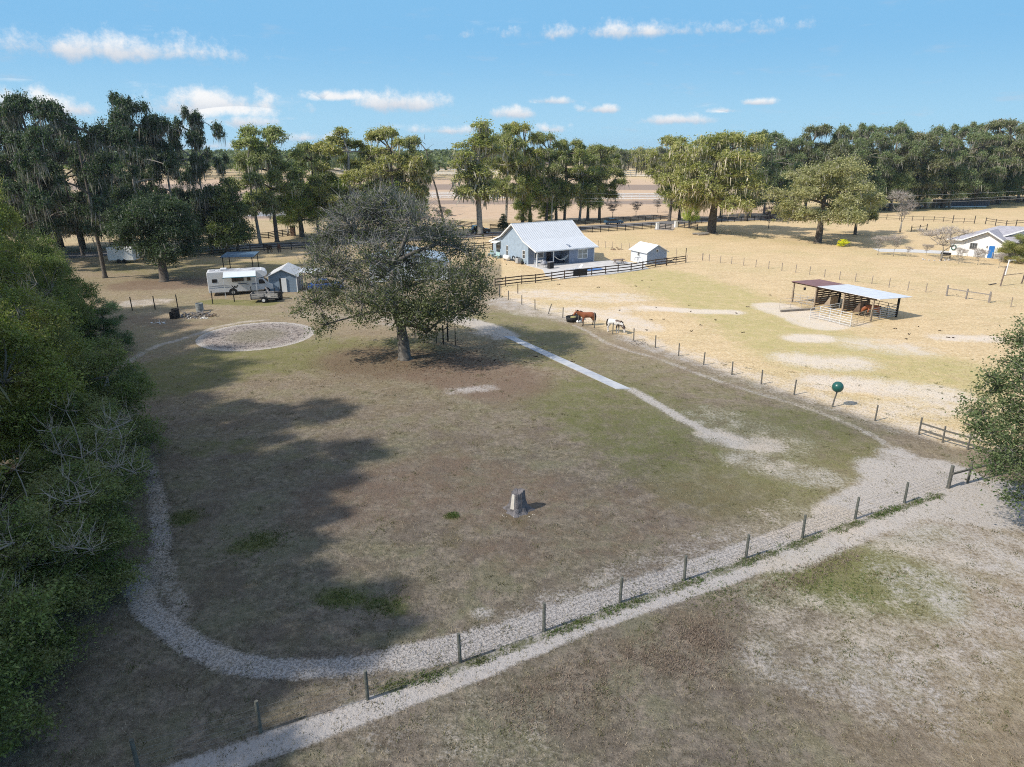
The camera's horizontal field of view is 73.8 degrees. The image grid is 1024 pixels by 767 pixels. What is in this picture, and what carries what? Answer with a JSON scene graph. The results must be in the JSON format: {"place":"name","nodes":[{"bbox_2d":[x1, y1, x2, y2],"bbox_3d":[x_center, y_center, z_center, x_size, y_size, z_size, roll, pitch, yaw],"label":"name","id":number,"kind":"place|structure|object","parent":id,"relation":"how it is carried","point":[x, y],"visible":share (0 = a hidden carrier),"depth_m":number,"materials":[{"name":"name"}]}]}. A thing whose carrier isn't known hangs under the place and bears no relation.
{"place":"outdoors","nodes":[
{"label":"outdoors","id":0,"kind":"place"},
{"bbox_2d":[53,216,804,257],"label":"road","id":1,"kind":"structure","parent":0,"point":[87,254],"depth_m":144.05,"materials":[{"name":"grey asphalt"}]},
{"bbox_2d":[0,162,1023,766],"bbox_3d":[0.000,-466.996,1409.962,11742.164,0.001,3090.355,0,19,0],"label":"ground","id":2,"kind":"structure","parent":0,"point":[678,300],"depth_m":35.27,"materials":[{"name":"beige plant"}]},
{"bbox_2d":[0,176,27,252],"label":"woodland tree","id":3,"kind":"object","parent":2,"relation":"on","point":[13,216],"visible":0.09,"depth_m":71.27,"materials":[{"name":"green plant"}]},
{"bbox_2d":[0,510,41,622],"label":"bare tree","id":4,"kind":"object","parent":2,"relation":"on","point":[9,543],"visible":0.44,"depth_m":21.80,"materials":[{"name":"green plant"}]},
{"bbox_2d":[0,126,43,238],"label":"mossy dark oak","id":5,"kind":"object","parent":2,"relation":"on","point":[5,166],"visible":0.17,"depth_m":107.86,"materials":[{"name":"green plant"}]},
{"bbox_2d":[0,228,44,346],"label":"woodland tree","id":6,"kind":"object","parent":2,"relation":"on","point":[5,268],"visible":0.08,"depth_m":48.54,"materials":[{"name":"green plant"}]},
{"bbox_2d":[0,203,47,291],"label":"woodland tree","id":7,"kind":"object","parent":2,"relation":"on","point":[2,219],"visible":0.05,"depth_m":58.26,"materials":[{"name":"green plant"}]},
{"bbox_2d":[0,117,71,240],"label":"mossy dark oak","id":8,"kind":"object","parent":2,"relation":"on","point":[53,210],"visible":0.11,"depth_m":110.12,"materials":[{"name":"green plant"}]},
{"bbox_2d":[0,564,72,763],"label":"woodland tree","id":9,"kind":"object","parent":2,"relation":"on","point":[16,664],"visible":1,"depth_m":20.58,"materials":[{"name":"green plant"}]},
{"bbox_2d":[0,298,99,502],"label":"woodland tree","id":10,"kind":"object","parent":2,"relation":"on","point":[14,424],"visible":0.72,"depth_m":34.47,"materials":[{"name":"green plant"}]},
{"bbox_2d":[0,88,111,256],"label":"mossy dark oak","id":11,"kind":"object","parent":2,"relation":"on","point":[15,106],"visible":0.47,"depth_m":99.35,"materials":[{"name":"green plant"}]},
{"bbox_2d":[23,229,89,310],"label":"woodland tree","id":12,"kind":"object","parent":2,"relation":"on","point":[36,245],"visible":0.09,"depth_m":65.14,"materials":[{"name":"green plant"}]},
{"bbox_2d":[11,248,102,359],"bbox_3d":[-37.014,-5.601,55.195,6.882,10.912,7.320,1,19,3],"label":"woodland tree","id":13,"kind":"object","parent":2,"relation":"on","point":[59,265],"visible":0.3,"depth_m":54.22,"materials":[{"name":"green plant"}]},
{"bbox_2d":[0,442,117,586],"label":"bare tree","id":14,"kind":"object","parent":2,"relation":"on","point":[69,501],"visible":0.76,"depth_m":24.82,"materials":[{"name":"grey plant"}]},
{"bbox_2d":[0,281,121,460],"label":"woodland tree","id":15,"kind":"object","parent":2,"relation":"on","point":[54,307],"visible":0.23,"depth_m":39.00,"materials":[{"name":"green plant"}]},
{"bbox_2d":[6,320,120,412],"bbox_3d":[-29.484,-0.426,44.451,7.320,8.053,6.882,-17,25,-41],"label":"woodland tree","id":16,"kind":"object","parent":2,"relation":"on","point":[63,337],"visible":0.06,"depth_m":43.27,"materials":[{"name":"green plant"}]},
{"bbox_2d":[0,490,131,688],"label":"woodland tree","id":17,"kind":"object","parent":2,"relation":"on","point":[39,542],"visible":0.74,"depth_m":24.48,"materials":[{"name":"green plant"}]},
{"bbox_2d":[35,123,99,255],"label":"mossy dark oak","id":18,"kind":"object","parent":2,"relation":"on","point":[78,198],"visible":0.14,"depth_m":117.02,"materials":[{"name":"green plant"}]},
{"bbox_2d":[35,253,103,339],"bbox_3d":[-41.023,-7.316,62.364,6.825,9.391,7.039,5,20,15],"label":"woodland tree","id":19,"kind":"object","parent":2,"relation":"on","point":[88,292],"visible":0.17,"depth_m":62.38,"materials":[{"name":"green plant"}]},
{"bbox_2d":[9,95,142,277],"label":"mossy dark oak","id":20,"kind":"object","parent":2,"relation":"on","point":[34,158],"visible":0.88,"depth_m":93.74,"materials":[{"name":"green plant"}]},
{"bbox_2d":[0,418,154,557],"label":"woodland tree","id":21,"kind":"object","parent":2,"relation":"on","point":[46,458],"visible":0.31,"depth_m":31.80,"materials":[{"name":"green plant"}]},
{"bbox_2d":[6,390,158,494],"bbox_3d":[-22.895,3.171,36.581,6.641,6.291,5.948,-3,19,-8],"label":"woodland tree","id":22,"kind":"object","parent":2,"relation":"on","point":[92,413],"visible":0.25,"depth_m":35.67,"materials":[{"name":"green plant"}]},
{"bbox_2d":[0,453,170,602],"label":"woodland tree","id":23,"kind":"object","parent":2,"relation":"on","point":[117,530],"visible":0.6,"depth_m":28.06,"materials":[{"name":"green plant"}]},
{"bbox_2d":[34,384,156,557],"bbox_3d":[-17.602,4.474,29.701,4.256,8.426,5.443,-10,21,-27],"label":"bare tree","id":24,"kind":"object","parent":2,"relation":"on","point":[116,465],"visible":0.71,"depth_m":29.28,"materials":[{"name":"grey plant"}]},
{"bbox_2d":[74,296,139,353],"bbox_3d":[-37.331,-5.385,62.304,5.105,5.690,4.573,-3,19,-8],"label":"trail shrub","id":25,"kind":"object","parent":2,"relation":"on","point":[104,310],"visible":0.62,"depth_m":61.70,"materials":[{"name":"green plant"}]},
{"bbox_2d":[105,246,139,262],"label":"horse trailer","id":26,"kind":"object","parent":2,"relation":"on","point":[118,256],"visible":0.82,"depth_m":112.57,"materials":[{"name":"white paint"}]},
{"bbox_2d":[66,332,179,454],"bbox_3d":[-24.294,0.507,41.630,5.948,8.074,6.641,-14,23,-35],"label":"woodland tree","id":27,"kind":"object","parent":2,"relation":"on","point":[115,386],"visible":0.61,"depth_m":40.95,"materials":[{"name":"green plant"}]},
{"bbox_2d":[76,88,181,260],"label":"mossy dark oak","id":28,"kind":"object","parent":2,"relation":"on","point":[122,111],"visible":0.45,"depth_m":109.87,"materials":[{"name":"green plant"}]},
{"bbox_2d":[105,145,187,224],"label":"mossy dark oak","id":29,"kind":"object","parent":2,"relation":"on","point":[128,177],"visible":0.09,"depth_m":121.13,"materials":[{"name":"green plant"}]},
{"bbox_2d":[90,188,213,281],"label":"dark oak","id":30,"kind":"object","parent":2,"relation":"on","point":[140,220],"visible":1,"depth_m":93.55,"materials":[{"name":"green plant"}]},
{"bbox_2d":[118,111,213,245],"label":"mossy dark oak","id":31,"kind":"object","parent":2,"relation":"on","point":[197,199],"visible":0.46,"depth_m":115.79,"materials":[{"name":"green plant"}]},
{"bbox_2d":[166,105,230,252],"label":"mossy dark oak","id":32,"kind":"object","parent":2,"relation":"on","point":[194,120],"visible":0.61,"depth_m":118.49,"materials":[{"name":"green plant"}]},
{"bbox_2d":[194,183,248,251],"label":"evergreen","id":33,"kind":"object","parent":2,"relation":"on","point":[221,199],"visible":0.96,"depth_m":119.15,"materials":[{"name":"green plant"}]},
{"bbox_2d":[214,175,257,251],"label":"evergreen","id":34,"kind":"object","parent":2,"relation":"on","point":[238,205],"visible":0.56,"depth_m":121.15,"materials":[{"name":"green plant"}]},
{"bbox_2d":[206,267,272,296],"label":"camper","id":35,"kind":"object","parent":2,"relation":"on","point":[220,280],"visible":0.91,"depth_m":87.95,"materials":[{"name":"white metal"}]},
{"bbox_2d":[223,138,284,243],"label":"moss oak","id":36,"kind":"object","parent":2,"relation":"on","point":[270,203],"visible":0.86,"depth_m":130.85,"materials":[{"name":"green plant"}]},
{"bbox_2d":[188,241,332,256],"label":"black fence","id":37,"kind":"object","parent":2,"relation":"on","point":[249,245],"visible":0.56,"depth_m":125.60,"materials":[{"name":"black wood"}]},
{"bbox_2d":[250,291,289,302],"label":"utility trailer","id":38,"kind":"object","parent":2,"relation":"on","point":[263,297],"visible":0.96,"depth_m":84.06,"materials":[{"name":"metal"}]},
{"bbox_2d":[229,122,313,241],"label":"moss oak","id":39,"kind":"object","parent":2,"relation":"on","point":[294,175],"visible":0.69,"depth_m":133.36,"materials":[{"name":"green plant"}]},
{"bbox_2d":[265,262,302,292],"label":"utility shed","id":40,"kind":"structure","parent":2,"relation":"on","point":[283,278],"depth_m":89.92,"materials":[{"name":"blue"}]},
{"bbox_2d":[270,182,327,236],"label":"bushy tree","id":41,"kind":"object","parent":2,"relation":"on","point":[298,213],"visible":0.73,"depth_m":143.36,"materials":[{"name":"green plant"}]},
{"bbox_2d":[288,141,343,233],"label":"moss oak","id":42,"kind":"object","parent":2,"relation":"on","point":[315,180],"visible":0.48,"depth_m":143.82,"materials":[{"name":"green plant"}]},
{"bbox_2d":[304,170,355,222],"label":"bushy tree","id":43,"kind":"object","parent":2,"relation":"on","point":[336,182],"visible":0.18,"depth_m":147.25,"materials":[{"name":"green plant"}]},
{"bbox_2d":[305,126,389,236],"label":"moss oak","id":44,"kind":"object","parent":2,"relation":"on","point":[332,145],"visible":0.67,"depth_m":138.64,"materials":[{"name":"green plant"}]},
{"bbox_2d":[350,124,429,236],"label":"moss oak","id":45,"kind":"object","parent":2,"relation":"on","point":[381,155],"visible":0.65,"depth_m":140.05,"materials":[{"name":"green plant"}]},
{"bbox_2d":[280,176,510,360],"bbox_3d":[-10.245,-10.414,60.341,20.325,16.610,16.848,0,19,0],"label":"great oak","id":46,"kind":"object","parent":2,"relation":"on","point":[333,233],"visible":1,"depth_m":58.09,"materials":[{"name":"green plant"}]},
{"bbox_2d":[394,134,436,234],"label":"moss oak","id":47,"kind":"object","parent":2,"relation":"on","point":[413,141],"visible":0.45,"depth_m":145.52,"materials":[{"name":"green plant"}]},
{"bbox_2d":[273,329,586,399],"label":"leaf litter","id":48,"kind":"object","parent":2,"relation":"on","point":[436,361],"visible":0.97,"depth_m":61.47,"materials":[{"name":"brown plant"}]},
{"bbox_2d":[444,117,513,233],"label":"slim oak","id":49,"kind":"object","parent":2,"relation":"on","point":[480,186],"visible":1,"depth_m":144.64,"materials":[{"name":"green plant"}]},
{"bbox_2d":[483,122,527,221],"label":"moss oak","id":50,"kind":"object","parent":2,"relation":"on","point":[505,136],"visible":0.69,"depth_m":161.38,"materials":[{"name":"green plant"}]},
{"bbox_2d":[0,148,1011,170],"bbox_3d":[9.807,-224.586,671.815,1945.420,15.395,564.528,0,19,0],"label":"distant wood","id":51,"kind":"object","parent":2,"relation":"on","point":[440,157],"visible":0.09,"depth_m":486.17,"materials":[{"name":"green plant"}]},
{"bbox_2d":[502,488,534,517],"bbox_3d":[0.339,6.163,35.635,1.838,1.301,1.532,0,19,0],"label":"tree stump","id":52,"kind":"object","parent":2,"relation":"on","point":[517,506],"visible":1,"depth_m":35.45,"materials":[{"name":"grey wood"}]},
{"bbox_2d":[495,119,544,222],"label":"moss oak","id":53,"kind":"object","parent":2,"relation":"on","point":[524,128],"visible":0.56,"depth_m":164.79,"materials":[{"name":"green plant"}]},
{"bbox_2d":[509,170,549,221],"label":"bushy tree","id":54,"kind":"object","parent":2,"relation":"on","point":[530,198],"visible":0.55,"depth_m":169.26,"materials":[{"name":"green plant"}]},
{"bbox_2d":[129,465,954,766],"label":"wire fence","id":55,"kind":"object","parent":2,"relation":"on","point":[259,730],"visible":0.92,"depth_m":26.09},
{"bbox_2d":[489,220,598,266],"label":"blue house","id":56,"kind":"structure","parent":2,"relation":"on","point":[528,242],"depth_m":113.64,"materials":[{"name":"grey"}]},
{"bbox_2d":[521,131,568,220],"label":"moss oak","id":57,"kind":"object","parent":2,"relation":"on","point":[555,161],"visible":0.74,"depth_m":167.08,"materials":[{"name":"green plant"}]},
{"bbox_2d":[538,175,572,220],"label":"bushy tree","id":58,"kind":"object","parent":2,"relation":"on","point":[555,205],"visible":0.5,"depth_m":174.25,"materials":[{"name":"green plant"}]},
{"bbox_2d":[162,507,962,633],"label":"green tufts","id":59,"kind":"object","parent":2,"relation":"on","point":[451,515],"visible":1,"depth_m":29.61,"materials":[{"name":"green plant"}]},
{"bbox_2d":[544,137,587,219],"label":"moss oak","id":60,"kind":"object","parent":2,"relation":"on","point":[578,151],"visible":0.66,"depth_m":170.35,"materials":[{"name":"green plant"}]},
{"bbox_2d":[503,336,630,388],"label":"walkway","id":61,"kind":"structure","parent":2,"relation":"on","point":[595,376],"depth_m":59.89,"materials":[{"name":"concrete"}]},
{"bbox_2d":[490,215,667,228],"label":"black fence","id":62,"kind":"object","parent":2,"relation":"on","point":[626,218],"visible":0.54,"depth_m":174.96,"materials":[{"name":"black wood"}]},
{"bbox_2d":[560,144,601,220],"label":"moss oak","id":63,"kind":"object","parent":2,"relation":"on","point":[590,173],"visible":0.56,"depth_m":171.74,"materials":[{"name":"green plant"}]},
{"bbox_2d":[495,258,666,286],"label":"board fence","id":64,"kind":"object","parent":2,"relation":"on","point":[564,271],"visible":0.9,"depth_m":100.06,"materials":[{"name":"black wood"}]},
{"bbox_2d":[574,165,608,218],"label":"bushy tree","id":65,"kind":"object","parent":2,"relation":"on","point":[600,203],"visible":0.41,"depth_m":177.14,"materials":[{"name":"green plant"}]},
{"bbox_2d":[574,143,630,219],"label":"moss oak","id":66,"kind":"object","parent":2,"relation":"on","point":[607,173],"visible":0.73,"depth_m":176.32,"materials":[{"name":"green plant"}]},
{"bbox_2d":[578,222,655,231],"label":"black fence","id":67,"kind":"object","parent":2,"relation":"on","point":[625,226],"visible":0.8,"depth_m":156.65,"materials":[{"name":"black wood"}]},
{"bbox_2d":[627,145,645,175],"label":"distant oak","id":68,"kind":"object","parent":2,"relation":"on","point":[636,158],"visible":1,"depth_m":458.75,"materials":[{"name":"green plant"}]},
{"bbox_2d":[629,241,668,264],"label":"garden shed","id":69,"kind":"structure","parent":2,"relation":"on","point":[644,251],"depth_m":112.23,"materials":[{"name":"wood"}]},
{"bbox_2d":[373,493,943,696],"bbox_3d":[9.427,8.408,30.596,32.102,0.160,1.441,-10,21,-26],"label":"grass strip","id":70,"kind":"object","parent":2,"relation":"on","point":[576,622],"visible":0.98,"depth_m":28.69,"materials":[{"name":"green plant"}]},
{"bbox_2d":[470,544,870,746],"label":"dead weeds","id":71,"kind":"object","parent":2,"relation":"on","point":[681,646],"visible":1,"depth_m":25.53,"materials":[{"name":"beige plant"}]},
{"bbox_2d":[643,132,698,220],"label":"moss oak","id":72,"kind":"object","parent":2,"relation":"on","point":[652,159],"visible":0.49,"depth_m":173.37,"materials":[{"name":"green plant"}]},
{"bbox_2d":[499,285,922,430],"bbox_3d":[12.636,-4.413,66.124,0.582,1.874,53.035,-12,22,-31],"label":"wire fence","id":73,"kind":"object","parent":2,"relation":"on","point":[876,410],"visible":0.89,"depth_m":58.92,"materials":[{"name":"grey wood"}]},
{"bbox_2d":[655,129,774,233],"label":"live oak","id":74,"kind":"object","parent":2,"relation":"on","point":[730,172],"visible":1,"depth_m":144.94,"materials":[{"name":"green plant"}]},
{"bbox_2d":[735,130,781,219],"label":"moss oak","id":75,"kind":"object","parent":2,"relation":"on","point":[768,155],"visible":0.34,"depth_m":171.85,"materials":[{"name":"green plant"}]},
{"bbox_2d":[749,129,802,214],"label":"tree","id":76,"kind":"object","parent":2,"relation":"on","point":[782,143],"visible":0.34,"depth_m":188.97,"materials":[{"name":"green plant"}]},
{"bbox_2d":[767,167,801,214],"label":"oak","id":77,"kind":"object","parent":2,"relation":"on","point":[787,183],"visible":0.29,"depth_m":190.82,"materials":[{"name":"green plant"}]},
{"bbox_2d":[776,136,823,195],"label":"tree","id":78,"kind":"object","parent":2,"relation":"on","point":[797,155],"visible":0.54,"depth_m":191.45,"materials":[{"name":"green plant"}]},
{"bbox_2d":[784,123,845,207],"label":"tree","id":79,"kind":"object","parent":2,"relation":"on","point":[821,131],"visible":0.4,"depth_m":194.28,"materials":[{"name":"green plant"}]},
{"bbox_2d":[758,152,890,242],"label":"live oak","id":80,"kind":"object","parent":2,"relation":"on","point":[822,182],"visible":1,"depth_m":131.47,"materials":[{"name":"green plant"}]},
{"bbox_2d":[813,123,871,209],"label":"tree","id":81,"kind":"object","parent":2,"relation":"on","point":[840,132],"visible":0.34,"depth_m":193.61,"materials":[{"name":"green plant"}]},
{"bbox_2d":[791,279,911,320],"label":"horse shelter","id":82,"kind":"object","parent":2,"relation":"on","point":[860,293],"visible":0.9,"depth_m":78.93,"materials":[{"name":"grey metal"}]},
{"bbox_2d":[832,177,885,234],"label":"live oak","id":83,"kind":"object","parent":2,"relation":"on","point":[874,214],"visible":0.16,"depth_m":147.24,"materials":[{"name":"green plant"}]},
{"bbox_2d":[844,121,903,191],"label":"tree","id":84,"kind":"object","parent":2,"relation":"on","point":[878,137],"visible":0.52,"depth_m":198.57,"materials":[{"name":"green plant"}]},
{"bbox_2d":[858,120,930,209],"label":"tree","id":85,"kind":"object","parent":2,"relation":"on","point":[901,131],"visible":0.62,"depth_m":200.73,"materials":[{"name":"green plant"}]},
{"bbox_2d":[882,171,916,210],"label":"oak","id":86,"kind":"object","parent":2,"relation":"on","point":[902,181],"visible":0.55,"depth_m":202.76,"materials":[{"name":"green plant"}]},
{"bbox_2d":[885,188,920,232],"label":"bare tree","id":87,"kind":"object","parent":2,"relation":"on","point":[906,201],"visible":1,"depth_m":152.67,"materials":[{"name":"grey plant"}]},
{"bbox_2d":[888,129,951,208],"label":"tree","id":88,"kind":"object","parent":2,"relation":"on","point":[936,159],"visible":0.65,"depth_m":205.37,"materials":[{"name":"green plant"}]},
{"bbox_2d":[907,178,937,208],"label":"oak","id":89,"kind":"object","parent":2,"relation":"on","point":[923,198],"visible":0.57,"depth_m":210.52,"materials":[{"name":"green plant"}]},
{"bbox_2d":[904,123,968,208],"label":"tree","id":90,"kind":"object","parent":2,"relation":"on","point":[948,142],"visible":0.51,"depth_m":208.13,"materials":[{"name":"green plant"}]},
{"bbox_2d":[916,225,977,260],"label":"crape myrtle","id":91,"kind":"object","parent":2,"relation":"on","point":[949,231],"visible":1,"depth_m":114.03,"materials":[{"name":"grey plant"}]},
{"bbox_2d":[926,163,976,207],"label":"oak","id":92,"kind":"object","parent":2,"relation":"on","point":[964,184],"visible":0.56,"depth_m":211.23,"materials":[{"name":"green plant"}]},
{"bbox_2d":[925,123,1001,207],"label":"tree","id":93,"kind":"object","parent":2,"relation":"on","point":[974,137],"visible":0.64,"depth_m":210.19,"materials":[{"name":"green plant"}]},
{"bbox_2d":[918,418,1020,460],"bbox_3d":[28.902,3.848,42.725,0.228,1.479,6.537,-13,23,-34],"label":"rail fence","id":94,"kind":"object","parent":2,"relation":"on","point":[943,436],"visible":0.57,"depth_m":43.82,"materials":[{"name":"brown wood"}]},
{"bbox_2d":[956,167,1006,205],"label":"oak","id":95,"kind":"object","parent":2,"relation":"on","point":[986,183],"visible":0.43,"depth_m":216.06,"materials":[{"name":"green plant"}]},
{"bbox_2d":[941,313,1023,517],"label":"edge oak","id":96,"kind":"object","parent":2,"relation":"on","point":[1003,461],"visible":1,"depth_m":33.37,"materials":[{"name":"green plant"}]},
{"bbox_2d":[947,226,1023,258],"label":"white house","id":97,"kind":"structure","parent":2,"relation":"on","point":[992,238],"depth_m":118.78,"materials":[{"name":"paint"}]},
{"bbox_2d":[950,130,1023,199],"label":"tree","id":98,"kind":"object","parent":2,"relation":"on","point":[998,150],"visible":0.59,"depth_m":214.38,"materials":[{"name":"green plant"}]},
{"bbox_2d":[967,116,1023,204],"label":"tree","id":99,"kind":"object","parent":2,"relation":"on","point":[999,125],"visible":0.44,"depth_m":222.58,"materials":[{"name":"green plant"}]},
{"bbox_2d":[980,167,1023,203],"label":"oak","id":100,"kind":"object","parent":2,"relation":"on","point":[1011,183],"visible":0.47,"depth_m":226.34,"materials":[{"name":"green plant"}]},
{"bbox_2d":[994,234,1023,262],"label":"leafy tree","id":101,"kind":"object","parent":2,"relation":"on","point":[1011,246],"visible":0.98,"depth_m":112.83,"materials":[{"name":"green plant"}]},
{"bbox_2d":[0,0,1023,150],"label":"sky","id":102,"kind":"structure","parent":0,"point":[628,74],"materials":[{"name":"blue"}]},
{"bbox_2d":[526,260,648,278],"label":"patio","id":103,"kind":"structure","parent":0,"point":[562,266],"depth_m":108.62,"materials":[{"name":"concrete"}]},
{"bbox_2d":[931,199,989,206],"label":"arena stand","id":104,"kind":"object","parent":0,"point":[970,203],"visible":0.74,"depth_m":220.59,"materials":[{"name":"blue paint"}]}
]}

